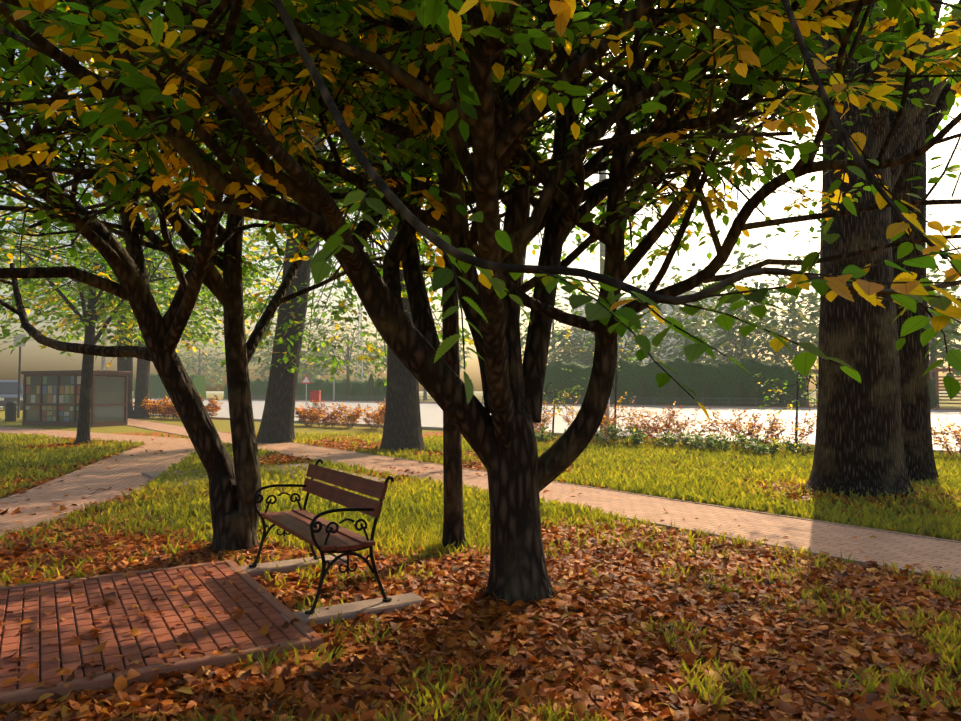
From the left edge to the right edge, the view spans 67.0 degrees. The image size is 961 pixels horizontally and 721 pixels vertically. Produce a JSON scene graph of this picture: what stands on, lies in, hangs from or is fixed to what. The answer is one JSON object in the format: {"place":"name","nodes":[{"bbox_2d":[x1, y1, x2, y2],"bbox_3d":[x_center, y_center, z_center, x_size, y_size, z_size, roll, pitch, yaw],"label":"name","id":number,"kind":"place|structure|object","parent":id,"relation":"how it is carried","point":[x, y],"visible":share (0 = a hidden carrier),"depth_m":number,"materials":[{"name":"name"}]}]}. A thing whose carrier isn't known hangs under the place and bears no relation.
{"place":"outdoors","nodes":[
{"label":"outdoors","id":0,"kind":"place"},
{"bbox_2d":[0,391,960,720],"bbox_3d":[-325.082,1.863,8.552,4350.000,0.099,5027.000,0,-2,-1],"label":"ground","id":1,"kind":"structure","parent":0,"point":[226,427],"depth_m":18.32,"materials":[{"name":"plant"}]},
{"bbox_2d":[5,334,25,421],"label":"bin and sign post","id":2,"kind":"object","parent":1,"relation":"on","point":[12,410],"visible":1,"depth_m":41.42,"materials":[{"name":"metal"}]},
{"bbox_2d":[21,370,130,426],"bbox_3d":[-18.323,1.705,32.828,4.612,2.448,1.940,-1,-3,23],"label":"kiosk","id":3,"kind":"object","parent":1,"relation":"on","point":[50,398],"visible":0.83,"depth_m":32.13,"materials":[{"name":"grey glass"}]},
{"bbox_2d":[0,212,189,369],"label":"pale tree","id":4,"kind":"object","parent":1,"relation":"on","point":[103,359],"visible":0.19,"depth_m":36.28,"materials":[{"name":"green plant"}]},
{"bbox_2d":[0,118,282,444],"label":"tree","id":5,"kind":"object","parent":1,"relation":"on","point":[84,410],"visible":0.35,"depth_m":21.14,"materials":[{"name":"green plant"}]},
{"bbox_2d":[0,110,285,417],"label":"tree","id":6,"kind":"object","parent":1,"relation":"on","point":[142,380],"visible":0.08,"depth_m":41.32,"materials":[{"name":"green plant"}]},
{"bbox_2d":[0,102,285,417],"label":"tree","id":7,"kind":"object","parent":1,"relation":"on","point":[124,365],"visible":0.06,"depth_m":41.35,"materials":[{"name":"green plant"}]},
{"bbox_2d":[0,560,323,705],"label":"paved pad","id":8,"kind":"object","parent":1,"relation":"on","point":[221,626],"visible":0.88,"depth_m":4.58,"materials":[{"name":"red brick"}]},
{"bbox_2d":[132,394,222,418],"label":"shrubs","id":9,"kind":"object","parent":1,"relation":"on","point":[165,408],"visible":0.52,"depth_m":40.44,"materials":[{"name":"orange plant"}]},
{"bbox_2d":[155,327,226,390],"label":"hazy tree","id":10,"kind":"object","parent":1,"relation":"on","point":[192,365],"visible":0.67,"depth_m":164.86,"materials":[{"name":"green plant"}]},
{"bbox_2d":[142,463,390,487],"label":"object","id":11,"kind":"structure","parent":1,"relation":"on","point":[151,475],"depth_m":12.99,"materials":[{"name":"plant"}]},
{"bbox_2d":[0,0,557,552],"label":"twin stem tree","id":12,"kind":"object","parent":1,"relation":"on","point":[234,484],"visible":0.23,"depth_m":6.75,"materials":[{"name":"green plant"}]},
{"bbox_2d":[248,319,337,380],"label":"hazy tree","id":13,"kind":"object","parent":1,"relation":"on","point":[312,375],"visible":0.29,"depth_m":133.05,"materials":[{"name":"green plant"}]},
{"bbox_2d":[94,29,508,442],"bbox_3d":[-4.944,-5.890,22.172,13.382,16.873,13.377,0,-2,-1],"label":"tree","id":14,"kind":"object","parent":1,"relation":"on","point":[277,423],"visible":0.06,"depth_m":21.63,"materials":[{"name":"plant"}]},
{"bbox_2d":[11,176,629,392],"bbox_3d":[-5.577,-2.419,21.612,19.898,7.295,10.174,-1,-2,13],"label":"tree","id":15,"kind":"object","parent":1,"relation":"on","point":[341,306],"visible":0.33,"depth_m":20.64,"materials":[{"name":"green plant"}]},
{"bbox_2d":[229,459,426,624],"bbox_3d":[-1.251,1.316,5.652,1.000,0.949,1.732,1,-3,-31],"label":"park bench","id":16,"kind":"object","parent":1,"relation":"on","point":[323,535],"visible":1,"depth_m":5.26,"materials":[{"name":"wood"}]},
{"bbox_2d":[294,398,385,428],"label":"shrubs","id":17,"kind":"object","parent":1,"relation":"on","point":[312,415],"visible":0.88,"depth_m":30.67,"materials":[{"name":"orange plant"}]},
{"bbox_2d":[302,300,386,380],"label":"hazy tree","id":18,"kind":"object","parent":1,"relation":"on","point":[347,357],"visible":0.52,"depth_m":130.08,"materials":[{"name":"green plant"}]},
{"bbox_2d":[377,315,473,399],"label":"hazy tree","id":19,"kind":"object","parent":1,"relation":"on","point":[425,391],"visible":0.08,"depth_m":125.33,"materials":[{"name":"green plant"}]},
{"bbox_2d":[296,14,602,450],"bbox_3d":[-1.862,-6.282,19.632,11.823,17.312,11.553,0,-2,-1],"label":"tree","id":20,"kind":"object","parent":1,"relation":"on","point":[402,429],"visible":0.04,"depth_m":18.74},
{"bbox_2d":[133,358,809,406],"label":"hedge","id":21,"kind":"object","parent":1,"relation":"on","point":[721,380],"visible":0.4,"depth_m":73.99,"materials":[{"name":"green plant"}]},
{"bbox_2d":[333,159,609,438],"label":"street poles","id":22,"kind":"object","parent":1,"relation":"on","point":[602,245],"visible":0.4,"depth_m":23.18,"materials":[{"name":"grey metal"}]},
{"bbox_2d":[0,0,960,605],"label":"tree","id":23,"kind":"object","parent":1,"relation":"on","point":[464,68],"visible":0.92,"depth_m":4.26,"materials":[{"name":"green plant"}]},
{"bbox_2d":[272,0,960,422],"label":"branch","id":24,"kind":"object","parent":23,"relation":"attached to","point":[906,284],"visible":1,"depth_m":1.75,"materials":[{"name":"green plant"}]},
{"bbox_2d":[0,437,960,720],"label":"fallen leaves","id":25,"kind":"object","parent":1,"relation":"on","point":[616,679],"visible":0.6,"depth_m":4.45,"materials":[{"name":"brown plant"}]},
{"bbox_2d":[0,418,960,576],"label":"path paving","id":26,"kind":"structure","parent":1,"relation":"on","point":[126,473],"depth_m":9.88,"materials":[{"name":"beige concrete"}]},
{"bbox_2d":[0,418,960,581],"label":"path kerb","id":27,"kind":"structure","parent":1,"relation":"on","point":[861,562],"depth_m":8.81,"materials":[{"name":"concrete"}]},
{"bbox_2d":[308,0,673,550],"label":"young tree","id":28,"kind":"object","parent":1,"relation":"on","point":[453,523],"depth_m":7.12,"materials":[{"name":"brown plant"}]},
{"bbox_2d":[253,395,814,406],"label":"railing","id":29,"kind":"object","parent":1,"relation":"on","point":[547,400],"visible":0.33,"depth_m":71.40,"materials":[{"name":"grey"}]},
{"bbox_2d":[542,368,589,436],"bbox_3d":[2.407,1.416,24.133,2.480,2.303,2.325,0,-2,-1],"label":"sapling","id":30,"kind":"object","parent":1,"relation":"on","point":[553,401],"visible":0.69,"depth_m":23.89,"materials":[{"name":"green plant"}]},
{"bbox_2d":[520,283,622,364],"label":"hazy tree","id":31,"kind":"object","parent":1,"relation":"on","point":[557,351],"visible":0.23,"depth_m":92.31,"materials":[{"name":"green plant"}]},
{"bbox_2d":[535,421,646,446],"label":"plants","id":32,"kind":"object","parent":1,"relation":"on","point":[613,430],"visible":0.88,"depth_m":20.31,"materials":[{"name":"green plant"}]},
{"bbox_2d":[533,392,658,442],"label":"shrubs","id":33,"kind":"object","parent":1,"relation":"on","point":[568,422],"visible":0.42,"depth_m":21.96,"materials":[{"name":"orange plant"}]},
{"bbox_2d":[550,292,669,365],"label":"hazy tree","id":34,"kind":"object","parent":1,"relation":"on","point":[585,362],"visible":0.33,"depth_m":93.94,"materials":[{"name":"green plant"}]},
{"bbox_2d":[580,326,653,435],"bbox_3d":[4.245,0.442,22.479,2.007,4.108,2.284,2,-3,-39],"label":"sapling","id":35,"kind":"object","parent":1,"relation":"on","point":[616,376],"visible":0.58,"depth_m":22.52,"materials":[{"name":"green plant"}]},
{"bbox_2d":[342,373,938,408],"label":"thuja row","id":36,"kind":"object","parent":1,"relation":"on","point":[641,393],"visible":0.73,"depth_m":70.94,"materials":[{"name":"green plant"}]},
{"bbox_2d":[569,290,733,363],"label":"tree","id":37,"kind":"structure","parent":1,"relation":"on","point":[664,307],"depth_m":110.88,"materials":[{"name":"green plant"}]},
{"bbox_2d":[617,261,761,363],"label":"hazy tree","id":38,"kind":"object","parent":1,"relation":"on","point":[678,317],"visible":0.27,"depth_m":93.57,"materials":[{"name":"green plant"}]},
{"bbox_2d":[629,401,816,448],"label":"shrubs","id":39,"kind":"object","parent":1,"relation":"on","point":[733,425],"visible":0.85,"depth_m":19.86,"materials":[{"name":"orange plant"}]},
{"bbox_2d":[651,430,814,454],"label":"plants","id":40,"kind":"object","parent":1,"relation":"on","point":[715,440],"visible":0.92,"depth_m":17.88,"materials":[{"name":"green plant"}]},
{"bbox_2d":[663,267,818,378],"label":"hazy tree","id":41,"kind":"object","parent":1,"relation":"on","point":[742,348],"visible":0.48,"depth_m":77.04,"materials":[{"name":"green plant"}]},
{"bbox_2d":[705,227,820,367],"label":"hazy tree","id":42,"kind":"object","parent":1,"relation":"on","point":[815,308],"visible":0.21,"depth_m":79.52,"materials":[{"name":"green plant"}]},
{"bbox_2d":[747,354,817,447],"bbox_3d":[8.319,0.978,19.143,2.121,2.760,2.203,2,-3,-44],"label":"sapling","id":43,"kind":"object","parent":1,"relation":"on","point":[797,397],"visible":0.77,"depth_m":18.96,"materials":[{"name":"green plant"}]},
{"bbox_2d":[706,0,960,497],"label":"tree","id":44,"kind":"object","parent":1,"relation":"on","point":[859,445],"visible":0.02,"depth_m":10.38,"materials":[{"name":"brown plant"}]},
{"bbox_2d":[790,282,956,368],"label":"hazy tree","id":45,"kind":"object","parent":1,"relation":"on","point":[810,323],"visible":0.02,"depth_m":81.11,"materials":[{"name":"green plant"}]},
{"bbox_2d":[802,0,960,481],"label":"tree","id":46,"kind":"object","parent":1,"relation":"on","point":[916,417],"visible":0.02,"depth_m":12.27,"materials":[{"name":"brown plant"}]},
{"bbox_2d":[810,215,960,407],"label":"hazy tree","id":47,"kind":"object","parent":1,"relation":"on","point":[933,355],"visible":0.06,"depth_m":67.42,"materials":[{"name":"green plant"}]},
{"bbox_2d":[927,251,960,362],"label":"hazy tree","id":48,"kind":"object","parent":1,"relation":"on","point":[948,291],"visible":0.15,"depth_m":74.60,"materials":[{"name":"green plant"}]},
{"bbox_2d":[931,414,960,456],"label":"shrubs","id":49,"kind":"object","parent":1,"relation":"on","point":[954,433],"visible":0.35,"depth_m":16.48,"materials":[{"name":"orange plant"}]},
{"bbox_2d":[0,399,960,450],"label":"road","id":50,"kind":"structure","parent":0,"point":[431,415],"depth_m":44.00,"materials":[{"name":"grey asphalt"}]},
{"bbox_2d":[0,380,22,409],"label":"van","id":51,"kind":"object","parent":50,"relation":"on","point":[8,390],"visible":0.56,"depth_m":56.69,"materials":[{"name":"paint"}]},
{"bbox_2d":[301,374,320,409],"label":"litter box and sign","id":52,"kind":"object","parent":50,"relation":"on","point":[314,394],"visible":0.88,"depth_m":44.79,"materials":[{"name":"red metal"}]},
{"bbox_2d":[0,398,960,454],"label":"road kerbs","id":53,"kind":"structure","parent":50,"relation":"on","point":[672,406],"depth_m":62.82,"materials":[{"name":"grey concrete"}]},
{"bbox_2d":[0,0,960,390],"label":"sky","id":54,"kind":"structure","parent":0,"point":[33,358],"materials":[{"name":"white"}]},
{"bbox_2d":[806,367,960,408],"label":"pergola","id":55,"kind":"object","parent":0,"point":[936,370],"visible":0.08,"depth_m":62.06,"materials":[{"name":"brown wood"}]}
]}

